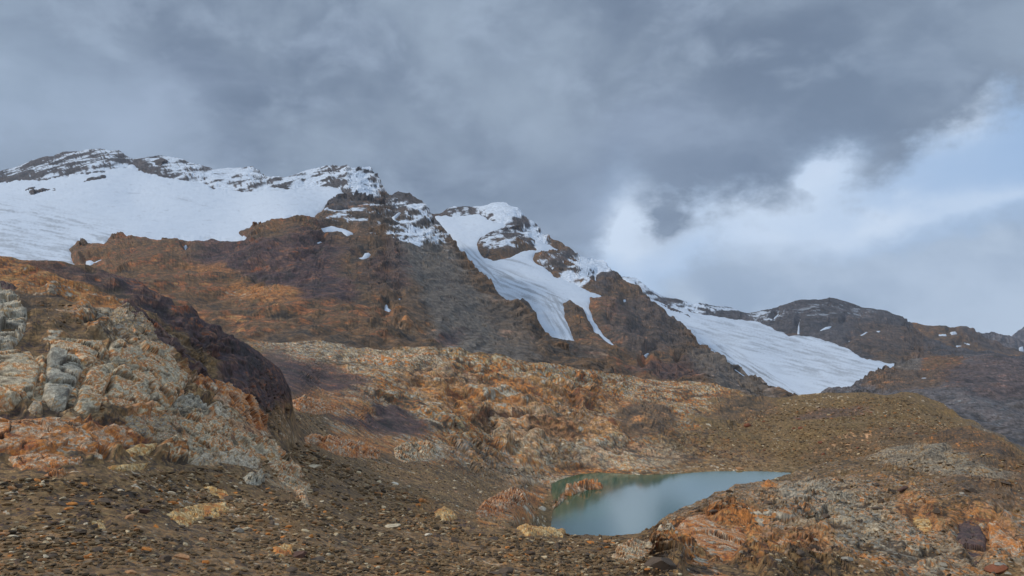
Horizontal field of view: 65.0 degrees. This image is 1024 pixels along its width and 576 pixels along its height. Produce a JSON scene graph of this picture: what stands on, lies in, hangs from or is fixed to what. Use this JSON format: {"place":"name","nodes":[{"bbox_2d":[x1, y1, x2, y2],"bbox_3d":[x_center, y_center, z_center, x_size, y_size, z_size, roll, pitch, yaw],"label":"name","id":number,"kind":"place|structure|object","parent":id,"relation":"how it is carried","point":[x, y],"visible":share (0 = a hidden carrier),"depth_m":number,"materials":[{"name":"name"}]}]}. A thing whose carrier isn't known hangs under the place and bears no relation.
{"place":"outdoors","nodes":[
{"label":"outdoors","id":0,"kind":"place"},
{"bbox_2d":[0,149,613,372],"bbox_3d":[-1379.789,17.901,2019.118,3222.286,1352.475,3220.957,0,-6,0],"label":"mountain","id":1,"kind":"structure","parent":0,"point":[285,280],"depth_m":1131.73,"materials":[{"name":"brown stone"}]},
{"bbox_2d":[86,260,99,264],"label":"snow patch","id":2,"kind":"object","parent":1,"relation":"on","point":[89,262],"visible":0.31,"depth_m":1278.28,"materials":[{"name":"white snow"}]},
{"bbox_2d":[108,231,125,239],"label":"rock outcrop","id":3,"kind":"object","parent":1,"relation":"on","point":[119,235],"visible":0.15,"depth_m":1465.67,"materials":[{"name":"brown stone"}]},
{"bbox_2d":[0,164,341,264],"bbox_3d":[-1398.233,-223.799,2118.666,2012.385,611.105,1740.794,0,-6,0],"label":"glacier","id":4,"kind":"object","parent":1,"relation":"on","point":[64,217],"visible":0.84,"depth_m":1962.21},
{"bbox_2d":[25,187,54,194],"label":"rock outcrop","id":5,"kind":"object","parent":4,"relation":"on","point":[33,191],"visible":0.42,"depth_m":2427.78,"materials":[{"name":"grey stone"}]},
{"bbox_2d":[73,238,86,249],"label":"rock outcrop","id":6,"kind":"object","parent":4,"relation":"on","point":[82,242],"visible":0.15,"depth_m":1456.21,"materials":[{"name":"stone"}]},
{"bbox_2d":[84,175,105,181],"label":"rock outcrop","id":7,"kind":"object","parent":4,"relation":"on","point":[96,178],"visible":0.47,"depth_m":2550.94,"materials":[{"name":"grey stone"}]},
{"bbox_2d":[138,158,175,171],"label":"rock outcrop","id":8,"kind":"object","parent":4,"relation":"on","point":[159,161],"visible":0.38,"depth_m":2770.33,"materials":[{"name":"grey stone"}]},
{"bbox_2d":[321,226,352,235],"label":"snow patch","id":9,"kind":"object","parent":1,"relation":"on","point":[333,229],"visible":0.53,"depth_m":1493.53,"materials":[{"name":"white snow"}]},
{"bbox_2d":[324,189,373,209],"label":"rock outcrop","id":10,"kind":"object","parent":1,"relation":"on","point":[345,197],"visible":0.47,"depth_m":1876.72,"materials":[{"name":"grey stone"}]},
{"bbox_2d":[360,253,370,258],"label":"snow patch","id":11,"kind":"object","parent":1,"relation":"on","point":[366,255],"visible":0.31,"depth_m":1278.70,"materials":[{"name":"white snow"}]},
{"bbox_2d":[0,256,1023,575],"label":"ground","id":12,"kind":"structure","parent":0,"point":[218,352],"depth_m":60.65,"materials":[{"name":"brown gravel"}]},
{"bbox_2d":[0,281,15,288],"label":"flat rock","id":13,"kind":"object","parent":12,"relation":"on","point":[4,285],"visible":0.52,"depth_m":66.86,"materials":[{"name":"stone"}]},
{"bbox_2d":[0,283,27,350],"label":"rock outcrop","id":14,"kind":"object","parent":12,"relation":"on","point":[13,312],"visible":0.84,"depth_m":54.85,"materials":[{"name":"grey stone"}]},
{"bbox_2d":[14,484,22,487],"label":"stone","id":15,"kind":"object","parent":12,"relation":"on","point":[18,485],"visible":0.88,"depth_m":29.18,"materials":[{"name":"brown stone"}]},
{"bbox_2d":[8,453,82,471],"bbox_3d":[-19.291,7.258,33.075,2.624,0.859,3.504,0,-6,0],"label":"flat rock","id":16,"kind":"object","parent":12,"relation":"on","point":[38,461],"visible":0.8,"depth_m":32.54,"materials":[{"name":"brown stone"}]},
{"bbox_2d":[44,468,67,476],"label":"flat rock","id":17,"kind":"object","parent":12,"relation":"on","point":[58,473],"visible":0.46,"depth_m":31.36,"materials":[{"name":"brown stone"}]},
{"bbox_2d":[56,501,65,505],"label":"stone","id":18,"kind":"object","parent":12,"relation":"on","point":[60,503],"visible":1,"depth_m":27.93,"materials":[{"name":"grey stone"}]},
{"bbox_2d":[0,417,127,455],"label":"rock outcrop","id":19,"kind":"object","parent":12,"relation":"on","point":[24,436],"visible":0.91,"depth_m":35.73,"materials":[{"name":"brown stone"}]},
{"bbox_2d":[66,502,77,504],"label":"stone","id":20,"kind":"object","parent":12,"relation":"on","point":[72,503],"visible":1,"depth_m":28.16,"materials":[{"name":"orange stone"}]},
{"bbox_2d":[0,337,187,414],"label":"rock outcrop","id":21,"kind":"object","parent":12,"relation":"on","point":[154,364],"visible":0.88,"depth_m":46.69,"materials":[{"name":"grey stone"}]},
{"bbox_2d":[92,546,102,551],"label":"stone","id":22,"kind":"object","parent":12,"relation":"on","point":[97,549],"visible":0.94,"depth_m":23.22,"materials":[{"name":"grey stone"}]},
{"bbox_2d":[91,519,105,529],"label":"rock outcrop","id":23,"kind":"object","parent":12,"relation":"on","point":[101,525],"visible":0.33,"depth_m":26.56,"materials":[{"name":"beige stone"}]},
{"bbox_2d":[98,498,110,504],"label":"stone","id":24,"kind":"object","parent":12,"relation":"on","point":[106,500],"visible":1,"depth_m":29.34,"materials":[{"name":"stone"}]},
{"bbox_2d":[116,506,126,510],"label":"stone","id":25,"kind":"object","parent":12,"relation":"on","point":[123,508],"visible":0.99,"depth_m":29.12,"materials":[{"name":"grey stone"}]},
{"bbox_2d":[107,463,147,471],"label":"flat rock","id":26,"kind":"object","parent":12,"relation":"on","point":[131,466],"visible":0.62,"depth_m":35.97,"materials":[{"name":"beige stone"}]},
{"bbox_2d":[125,514,134,519],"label":"stone","id":27,"kind":"object","parent":12,"relation":"on","point":[130,517],"visible":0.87,"depth_m":28.10,"materials":[{"name":"brown stone"}]},
{"bbox_2d":[125,570,137,573],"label":"stone","id":28,"kind":"object","parent":12,"relation":"on","point":[131,572],"visible":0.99,"depth_m":21.00,"materials":[{"name":"beige stone"}]},
{"bbox_2d":[109,303,157,340],"bbox_3d":[-31.829,3.083,67.087,3.971,4.379,13.565,3,-6,-28],"label":"rock outcrop","id":29,"kind":"object","parent":12,"relation":"on","point":[125,320],"visible":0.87,"depth_m":64.82,"materials":[{"name":"grey stone"}]},
{"bbox_2d":[126,443,157,457],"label":"rock outcrop","id":30,"kind":"object","parent":12,"relation":"on","point":[140,449],"visible":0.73,"depth_m":39.74,"materials":[{"name":"beige stone"}]},
{"bbox_2d":[139,508,149,513],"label":"stone","id":31,"kind":"object","parent":12,"relation":"on","point":[144,510],"visible":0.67,"depth_m":29.60,"materials":[{"name":"stone"}]},
{"bbox_2d":[141,547,152,550],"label":"stone","id":32,"kind":"object","parent":12,"relation":"on","point":[147,548],"visible":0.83,"depth_m":24.33,"materials":[{"name":"orange stone"}]},
{"bbox_2d":[124,414,176,437],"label":"rock outcrop","id":33,"kind":"object","parent":12,"relation":"on","point":[137,424],"visible":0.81,"depth_m":44.81,"materials":[{"name":"grey stone"}]},
{"bbox_2d":[158,555,171,561],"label":"stone","id":34,"kind":"object","parent":12,"relation":"on","point":[167,558],"visible":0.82,"depth_m":23.55,"materials":[{"name":"grey stone"}]},
{"bbox_2d":[153,429,181,441],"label":"rock outcrop","id":35,"kind":"object","parent":12,"relation":"on","point":[165,435],"visible":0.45,"depth_m":44.58,"materials":[{"name":"grey stone"}]},
{"bbox_2d":[122,297,215,382],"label":"rock outcrop","id":36,"kind":"object","parent":12,"relation":"on","point":[163,336],"visible":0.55,"depth_m":67.06,"materials":[{"name":"stone"}]},
{"bbox_2d":[174,553,189,559],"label":"stone","id":37,"kind":"object","parent":12,"relation":"on","point":[183,556],"visible":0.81,"depth_m":24.56,"materials":[{"name":"stone"}]},
{"bbox_2d":[173,393,207,410],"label":"flat rock","id":38,"kind":"object","parent":12,"relation":"on","point":[182,401],"visible":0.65,"depth_m":55.49,"materials":[{"name":"grey stone"}]},
{"bbox_2d":[166,502,228,526],"bbox_3d":[-13.388,9.761,34.480,1.905,1.254,9.104,1,-6,-6],"label":"flat rock","id":39,"kind":"object","parent":12,"relation":"on","point":[187,516],"visible":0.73,"depth_m":34.18,"materials":[{"name":"beige stone"}]},
{"bbox_2d":[176,411,233,452],"bbox_3d":[-19.959,9.556,52.475,4.128,2.884,13.108,0,-6,0],"label":"rock outcrop","id":40,"kind":"object","parent":12,"relation":"on","point":[199,428],"visible":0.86,"depth_m":50.92,"materials":[{"name":"brown stone"}]},
{"bbox_2d":[203,486,228,498],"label":"flat rock","id":41,"kind":"object","parent":12,"relation":"on","point":[221,493],"visible":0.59,"depth_m":39.58,"materials":[{"name":"beige stone"}]},
{"bbox_2d":[207,401,230,417],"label":"flat rock","id":42,"kind":"object","parent":12,"relation":"on","point":[220,410],"visible":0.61,"depth_m":59.89,"materials":[{"name":"grey stone"}]},
{"bbox_2d":[190,448,259,468],"bbox_3d":[-17.071,10.671,49.146,2.492,1.890,11.297,0,-6,0],"label":"flat rock","id":43,"kind":"object","parent":12,"relation":"on","point":[235,456],"visible":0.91,"depth_m":48.46,"materials":[{"name":"grey stone"}]},
{"bbox_2d":[223,496,232,500],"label":"stone","id":44,"kind":"object","parent":12,"relation":"on","point":[228,498],"visible":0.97,"depth_m":38.80,"materials":[{"name":"stone"}]},
{"bbox_2d":[193,374,268,431],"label":"rock outcrop","id":45,"kind":"object","parent":12,"relation":"on","point":[228,394],"visible":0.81,"depth_m":65.77,"materials":[{"name":"brown stone"}]},
{"bbox_2d":[232,528,243,532],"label":"stone","id":46,"kind":"object","parent":12,"relation":"on","point":[239,530],"visible":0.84,"depth_m":31.82,"materials":[{"name":"grey stone"}]},
{"bbox_2d":[243,468,264,485],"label":"rock","id":47,"kind":"object","parent":12,"relation":"on","point":[253,478],"visible":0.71,"depth_m":45.56,"materials":[{"name":"grey stone"}]},
{"bbox_2d":[233,427,304,477],"bbox_3d":[-17.892,12.588,60.646,5.802,4.583,17.293,0,-6,0],"label":"flat rock","id":48,"kind":"object","parent":12,"relation":"on","point":[275,455],"visible":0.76,"depth_m":57.17,"materials":[{"name":"grey stone"}]},
{"bbox_2d":[272,543,292,556],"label":"rock","id":49,"kind":"object","parent":12,"relation":"on","point":[283,550],"visible":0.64,"depth_m":28.92,"materials":[{"name":"beige stone"}]},
{"bbox_2d":[273,473,310,506],"bbox_3d":[-14.012,12.707,50.333,2.771,1.754,19.056,1,-6,-14],"label":"flat rock","id":50,"kind":"object","parent":12,"relation":"on","point":[298,486],"visible":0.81,"depth_m":51.34,"materials":[{"name":"grey stone"}]},
{"bbox_2d":[286,566,297,571],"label":"stone","id":51,"kind":"object","parent":12,"relation":"on","point":[291,569],"visible":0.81,"depth_m":25.61,"materials":[{"name":"grey stone"}]},
{"bbox_2d":[293,551,306,558],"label":"stone","id":52,"kind":"object","parent":12,"relation":"on","point":[299,554],"visible":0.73,"depth_m":28.41,"materials":[{"name":"brown stone"}]},
{"bbox_2d":[308,464,322,468],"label":"stone","id":53,"kind":"object","parent":12,"relation":"on","point":[317,466],"visible":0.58,"depth_m":69.37,"materials":[{"name":"grey stone"}]},
{"bbox_2d":[310,556,324,562],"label":"stone","id":54,"kind":"object","parent":12,"relation":"on","point":[320,558],"visible":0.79,"depth_m":28.55,"materials":[{"name":"grey stone"}]},
{"bbox_2d":[0,442,683,575],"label":"gravel","id":55,"kind":"structure","parent":12,"relation":"on","point":[585,561],"depth_m":34.90,"materials":[{"name":"brown gravel"}]},
{"bbox_2d":[365,557,384,563],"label":"stone","id":56,"kind":"object","parent":12,"relation":"on","point":[377,560],"visible":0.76,"depth_m":31.62,"materials":[{"name":"brown stone"}]},
{"bbox_2d":[384,524,400,528],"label":"stone","id":57,"kind":"object","parent":12,"relation":"on","point":[395,526],"visible":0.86,"depth_m":47.74,"materials":[{"name":"beige stone"}]},
{"bbox_2d":[451,537,458,541],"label":"stone","id":58,"kind":"object","parent":12,"relation":"on","point":[454,539],"visible":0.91,"depth_m":46.71,"materials":[{"name":"grey stone"}]},
{"bbox_2d":[487,571,498,574],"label":"stone","id":59,"kind":"object","parent":12,"relation":"on","point":[493,573],"visible":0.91,"depth_m":32.68,"materials":[{"name":"stone"}]},
{"bbox_2d":[498,567,513,573],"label":"stone","id":60,"kind":"object","parent":12,"relation":"on","point":[507,570],"visible":0.74,"depth_m":33.68,"materials":[{"name":"grey stone"}]},
{"bbox_2d":[525,551,534,554],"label":"stone","id":61,"kind":"object","parent":12,"relation":"on","point":[530,552],"visible":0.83,"depth_m":40.61,"materials":[{"name":"stone"}]},
{"bbox_2d":[529,569,542,573],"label":"stone","id":62,"kind":"object","parent":12,"relation":"on","point":[537,570],"visible":0.86,"depth_m":36.05,"materials":[{"name":"grey stone"}]},
{"bbox_2d":[516,523,565,537],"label":"flat rock","id":63,"kind":"object","parent":12,"relation":"on","point":[526,529],"visible":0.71,"depth_m":60.20,"materials":[{"name":"beige stone"}]},
{"bbox_2d":[611,537,652,562],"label":"boulder","id":64,"kind":"object","parent":12,"relation":"on","point":[629,550],"visible":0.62,"depth_m":53.01,"materials":[{"name":"beige stone"}]},
{"bbox_2d":[644,557,676,570],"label":"boulder","id":65,"kind":"object","parent":12,"relation":"on","point":[661,563],"visible":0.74,"depth_m":42.40,"materials":[{"name":"stone"}]},
{"bbox_2d":[677,514,746,560],"bbox_3d":[16.239,20.472,65.888,6.228,2.424,27.932,-1,-6,10],"label":"rock outcrop","id":66,"kind":"object","parent":12,"relation":"on","point":[700,529],"visible":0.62,"depth_m":63.32,"materials":[{"name":"brown stone"}]},
{"bbox_2d":[689,562,755,575],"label":"flat rock","id":67,"kind":"object","parent":12,"relation":"on","point":[714,570],"visible":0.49,"depth_m":49.08,"materials":[{"name":"brown stone"}]},
{"bbox_2d":[760,479,777,487],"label":"rock outcrop","id":68,"kind":"object","parent":12,"relation":"on","point":[767,483],"visible":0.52,"depth_m":102.95,"materials":[{"name":"brown stone"}]},
{"bbox_2d":[775,538,792,544],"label":"boulder","id":69,"kind":"object","parent":12,"relation":"on","point":[782,541],"visible":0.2,"depth_m":63.92,"materials":[{"name":"beige stone"}]},
{"bbox_2d":[796,549,804,557],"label":"stone","id":70,"kind":"object","parent":12,"relation":"on","point":[801,553],"visible":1,"depth_m":52.88,"materials":[{"name":"grey stone"}]},
{"bbox_2d":[809,545,819,550],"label":"stone","id":71,"kind":"object","parent":12,"relation":"on","point":[816,547],"visible":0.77,"depth_m":63.37,"materials":[{"name":"grey stone"}]},
{"bbox_2d":[821,513,829,518],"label":"stone","id":72,"kind":"object","parent":12,"relation":"on","point":[824,515],"visible":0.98,"depth_m":77.11,"materials":[{"name":"grey stone"}]},
{"bbox_2d":[841,557,852,561],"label":"stone","id":73,"kind":"object","parent":12,"relation":"on","point":[850,559],"visible":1,"depth_m":53.49,"materials":[{"name":"grey stone"}]},
{"bbox_2d":[896,486,907,491],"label":"stone","id":74,"kind":"object","parent":12,"relation":"on","point":[902,489],"visible":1,"depth_m":91.23,"materials":[{"name":"stone"}]},
{"bbox_2d":[912,514,931,531],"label":"rock outcrop","id":75,"kind":"object","parent":12,"relation":"on","point":[922,524],"visible":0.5,"depth_m":75.60,"materials":[{"name":"beige stone"}]},
{"bbox_2d":[933,507,940,513],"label":"stone","id":76,"kind":"object","parent":12,"relation":"on","point":[936,510],"visible":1,"depth_m":76.19,"materials":[{"name":"grey stone"}]},
{"bbox_2d":[939,562,947,566],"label":"stone","id":77,"kind":"object","parent":12,"relation":"on","point":[943,564],"visible":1,"depth_m":58.70,"materials":[{"name":"white stone"}]},
{"bbox_2d":[964,488,976,492],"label":"stone","id":78,"kind":"object","parent":12,"relation":"on","point":[971,490],"visible":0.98,"depth_m":86.89,"materials":[{"name":"stone"}]},
{"bbox_2d":[956,521,986,563],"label":"rock outcrop","id":79,"kind":"object","parent":12,"relation":"on","point":[970,537],"visible":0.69,"depth_m":68.98,"materials":[{"name":"grey stone"}]},
{"bbox_2d":[984,564,1007,572],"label":"stone","id":80,"kind":"object","parent":12,"relation":"on","point":[990,568],"visible":0.98,"depth_m":58.53,"materials":[{"name":"orange stone"}]},
{"bbox_2d":[994,562,1005,565],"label":"stone","id":81,"kind":"object","parent":12,"relation":"on","point":[998,563],"visible":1,"depth_m":58.87,"materials":[{"name":"white stone"}]},
{"bbox_2d":[987,520,1023,556],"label":"boulder","id":82,"kind":"object","parent":12,"relation":"on","point":[998,536],"visible":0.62,"depth_m":67.83,"materials":[{"name":"orange stone"}]},
{"bbox_2d":[0,0,1023,335],"label":"sky","id":83,"kind":"structure","parent":0,"point":[746,156],"materials":[{"name":"grey"}]},
{"bbox_2d":[431,202,796,397],"bbox_3d":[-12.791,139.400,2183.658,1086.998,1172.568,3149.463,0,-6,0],"label":"mountain","id":84,"kind":"structure","parent":0,"point":[636,326],"depth_m":1587.40,"materials":[{"name":"brown stone"}]},
{"bbox_2d":[481,224,534,257],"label":"rock outcrop","id":85,"kind":"object","parent":84,"relation":"on","point":[518,227],"visible":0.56,"depth_m":2707.47,"materials":[{"name":"grey stone"}]},
{"bbox_2d":[435,214,612,344],"bbox_3d":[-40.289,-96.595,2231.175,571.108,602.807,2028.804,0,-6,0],"label":"glacier","id":86,"kind":"object","parent":84,"relation":"on","point":[543,292],"visible":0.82,"depth_m":2107.33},
{"bbox_2d":[539,249,576,270],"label":"rock outcrop","id":87,"kind":"object","parent":86,"relation":"on","point":[568,263],"visible":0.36,"depth_m":2412.78,"materials":[{"name":"brown stone"}]},
{"bbox_2d":[241,340,1023,537],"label":"valley ground","id":88,"kind":"structure","parent":0,"point":[458,406],"depth_m":295.66,"materials":[{"name":"brown stone"}]},
{"bbox_2d":[292,394,339,414],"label":"rock outcrop","id":89,"kind":"object","parent":88,"relation":"on","point":[304,403],"visible":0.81,"depth_m":148.81,"materials":[{"name":"brown stone"}]},
{"bbox_2d":[304,433,380,458],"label":"flat rock","id":90,"kind":"object","parent":88,"relation":"on","point":[350,448],"visible":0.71,"depth_m":105.23,"materials":[{"name":"brown stone"}]},
{"bbox_2d":[394,440,437,462],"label":"flat rock","id":91,"kind":"object","parent":88,"relation":"on","point":[415,451],"visible":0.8,"depth_m":165.69,"materials":[{"name":"grey stone"}]},
{"bbox_2d":[434,506,456,521],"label":"rock outcrop","id":92,"kind":"object","parent":88,"relation":"on","point":[445,513],"visible":0.6,"depth_m":64.60,"materials":[{"name":"beige stone"}]},
{"bbox_2d":[475,486,528,516],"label":"rock outcrop","id":93,"kind":"object","parent":88,"relation":"on","point":[505,500],"visible":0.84,"depth_m":141.27,"materials":[{"name":"brown stone"}]},
{"bbox_2d":[552,478,602,507],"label":"rock outcrop","id":94,"kind":"object","parent":88,"relation":"on","point":[580,486],"visible":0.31,"depth_m":223.68,"materials":[{"name":"brown stone"}]},
{"bbox_2d":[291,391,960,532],"bbox_3d":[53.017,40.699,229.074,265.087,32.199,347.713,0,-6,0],"label":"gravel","id":95,"kind":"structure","parent":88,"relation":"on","point":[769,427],"depth_m":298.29,"materials":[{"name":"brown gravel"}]},
{"bbox_2d":[551,471,790,535],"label":"lake water","id":96,"kind":"structure","parent":0,"point":[620,504],"depth_m":212.06,"materials":[{"name":"blue liquid"}]},
{"bbox_2d":[650,299,893,394],"bbox_3d":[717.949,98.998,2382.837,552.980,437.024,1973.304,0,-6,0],"label":"glacier","id":97,"kind":"object","parent":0,"point":[796,364],"visible":0.65,"depth_m":2083.82,"materials":[{"name":"white ice"}]},
{"bbox_2d":[663,304,689,316],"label":"rock outcrop","id":98,"kind":"object","parent":97,"relation":"on","point":[670,308],"visible":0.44,"depth_m":3109.83,"materials":[{"name":"grey stone"}]},
{"bbox_2d":[622,277,1023,363],"bbox_3d":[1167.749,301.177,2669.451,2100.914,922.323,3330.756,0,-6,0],"label":"mountain","id":99,"kind":"structure","parent":0,"point":[898,339],"depth_m":2880.10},
{"bbox_2d":[821,353,1023,446],"bbox_3d":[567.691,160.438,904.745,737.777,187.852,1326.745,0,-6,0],"label":"slope","id":100,"kind":"structure","parent":0,"point":[986,391],"depth_m":989.01,"materials":[{"name":"stone"}]},
{"bbox_2d":[912,322,1023,355],"bbox_3d":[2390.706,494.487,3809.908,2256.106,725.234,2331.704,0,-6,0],"label":"ridge","id":101,"kind":"structure","parent":0,"point":[975,340],"depth_m":3942.19,"materials":[{"name":"grey stone"}]},
{"bbox_2d":[978,332,1023,352],"bbox_3d":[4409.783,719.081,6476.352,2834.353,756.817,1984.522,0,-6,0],"label":"distant ridge","id":102,"kind":"structure","parent":0,"point":[1008,341],"depth_m":6581.89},
{"bbox_2d":[1012,327,1023,341],"bbox_3d":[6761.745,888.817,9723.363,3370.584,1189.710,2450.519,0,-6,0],"label":"distant peak","id":103,"kind":"structure","parent":0,"point":[1019,334],"depth_m":9614.02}
]}

